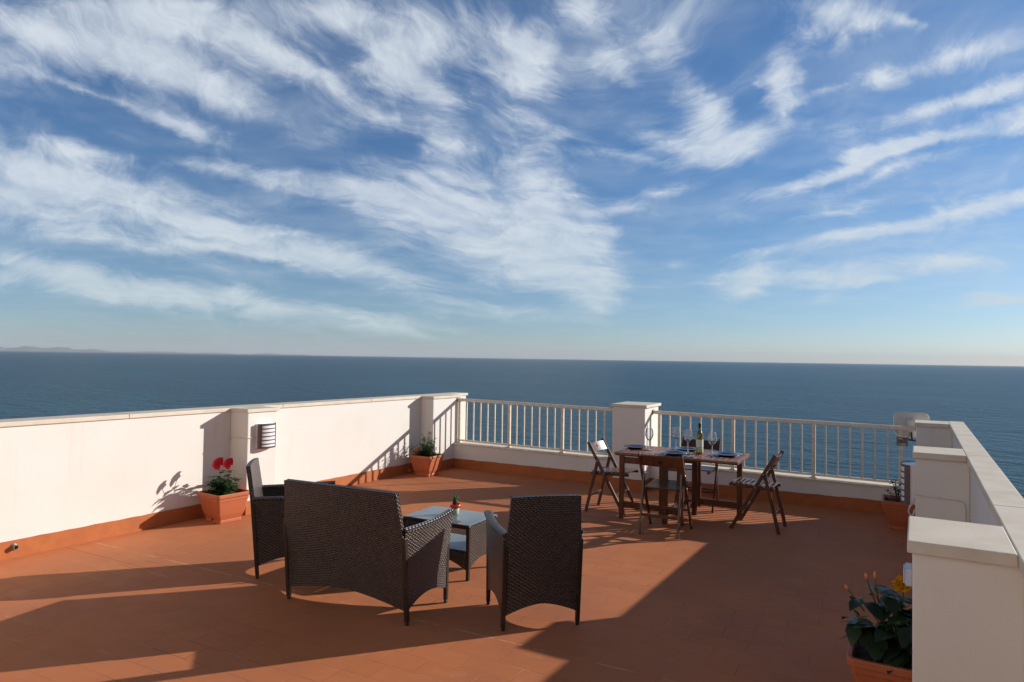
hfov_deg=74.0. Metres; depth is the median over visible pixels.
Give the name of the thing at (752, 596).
floor
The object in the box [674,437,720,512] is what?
folding chair
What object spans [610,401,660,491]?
pillar
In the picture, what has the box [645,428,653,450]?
wine glass
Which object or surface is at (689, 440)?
wine glass
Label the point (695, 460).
dining table
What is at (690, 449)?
plate
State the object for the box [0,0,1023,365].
sky
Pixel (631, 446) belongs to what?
plate
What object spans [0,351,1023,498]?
sea
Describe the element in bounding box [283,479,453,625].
wicker sofa
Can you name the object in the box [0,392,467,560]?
parapet wall
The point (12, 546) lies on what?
drain outlet
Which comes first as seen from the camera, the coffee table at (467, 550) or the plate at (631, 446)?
the coffee table at (467, 550)
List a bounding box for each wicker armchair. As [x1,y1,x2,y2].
[246,458,334,578]
[484,494,583,630]
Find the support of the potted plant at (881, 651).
on the floor
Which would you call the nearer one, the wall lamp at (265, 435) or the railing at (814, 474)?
the wall lamp at (265, 435)
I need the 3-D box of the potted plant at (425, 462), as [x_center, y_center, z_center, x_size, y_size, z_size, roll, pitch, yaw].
[-1.196,1.565,9.526,0.539,0.615,0.437,0,-2,29]
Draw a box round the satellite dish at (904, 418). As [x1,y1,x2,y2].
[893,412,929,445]
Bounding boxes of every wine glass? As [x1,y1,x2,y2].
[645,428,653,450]
[672,427,679,448]
[684,429,691,452]
[708,432,716,455]
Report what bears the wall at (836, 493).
on the floor
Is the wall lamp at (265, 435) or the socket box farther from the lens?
the wall lamp at (265, 435)
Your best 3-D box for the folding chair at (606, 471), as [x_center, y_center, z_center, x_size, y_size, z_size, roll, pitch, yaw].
[1.098,1.478,7.454,0.490,0.769,0.436,0,-2,29]
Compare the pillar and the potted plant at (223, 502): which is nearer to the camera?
the potted plant at (223, 502)
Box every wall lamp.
[255,422,275,448]
[900,461,914,504]
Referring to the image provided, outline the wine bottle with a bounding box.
[696,423,702,453]
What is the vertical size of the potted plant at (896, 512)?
0.474 m
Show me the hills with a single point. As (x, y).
(54, 349)
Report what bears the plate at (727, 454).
on the dining table at (695, 460)
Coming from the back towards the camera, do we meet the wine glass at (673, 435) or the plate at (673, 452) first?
the wine glass at (673, 435)
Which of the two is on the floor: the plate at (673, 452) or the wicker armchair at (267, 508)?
the wicker armchair at (267, 508)
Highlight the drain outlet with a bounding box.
[10,543,18,550]
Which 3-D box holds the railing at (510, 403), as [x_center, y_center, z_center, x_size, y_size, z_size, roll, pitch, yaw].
[0.318,1.201,9.651,2.578,0.693,0.080,0,-2,28]
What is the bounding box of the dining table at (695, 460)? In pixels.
[614,446,749,525]
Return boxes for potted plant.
[197,457,248,523]
[409,432,443,476]
[839,571,911,681]
[881,479,914,530]
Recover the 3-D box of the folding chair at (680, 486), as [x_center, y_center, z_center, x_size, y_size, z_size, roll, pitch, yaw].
[1.488,1.462,6.601,0.436,0.769,0.490,0,-2,28]
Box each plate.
[623,444,647,448]
[662,450,687,455]
[675,447,695,451]
[713,452,739,456]
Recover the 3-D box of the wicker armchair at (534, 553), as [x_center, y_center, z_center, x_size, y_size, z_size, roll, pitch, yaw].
[0.136,1.348,4.367,0.567,0.829,0.599,1,-1,-13]
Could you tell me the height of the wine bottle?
0.319 m
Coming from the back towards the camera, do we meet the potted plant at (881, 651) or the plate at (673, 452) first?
the plate at (673, 452)
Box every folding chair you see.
[584,438,638,516]
[638,452,692,538]
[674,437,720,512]
[729,450,786,533]
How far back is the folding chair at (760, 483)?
6.71 m
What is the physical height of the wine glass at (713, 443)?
0.236 m
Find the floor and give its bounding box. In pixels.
[0,468,911,681]
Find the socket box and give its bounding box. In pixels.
[903,563,911,585]
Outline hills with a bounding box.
[0,346,387,356]
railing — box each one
[457,397,612,454]
[652,409,915,485]
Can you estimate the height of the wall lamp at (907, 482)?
0.285 m
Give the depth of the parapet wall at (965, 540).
2.38 m
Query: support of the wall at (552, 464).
on the floor
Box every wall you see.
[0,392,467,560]
[453,441,612,483]
[650,463,900,513]
[907,420,1023,681]
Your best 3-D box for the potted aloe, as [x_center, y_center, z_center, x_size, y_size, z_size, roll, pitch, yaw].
[-0.448,1.275,5.392,0.088,0.192,0.088,0,-2,31]
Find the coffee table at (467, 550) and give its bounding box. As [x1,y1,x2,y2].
[403,506,497,580]
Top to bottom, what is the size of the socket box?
0.066 m
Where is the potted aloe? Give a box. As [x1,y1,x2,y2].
[450,491,460,514]

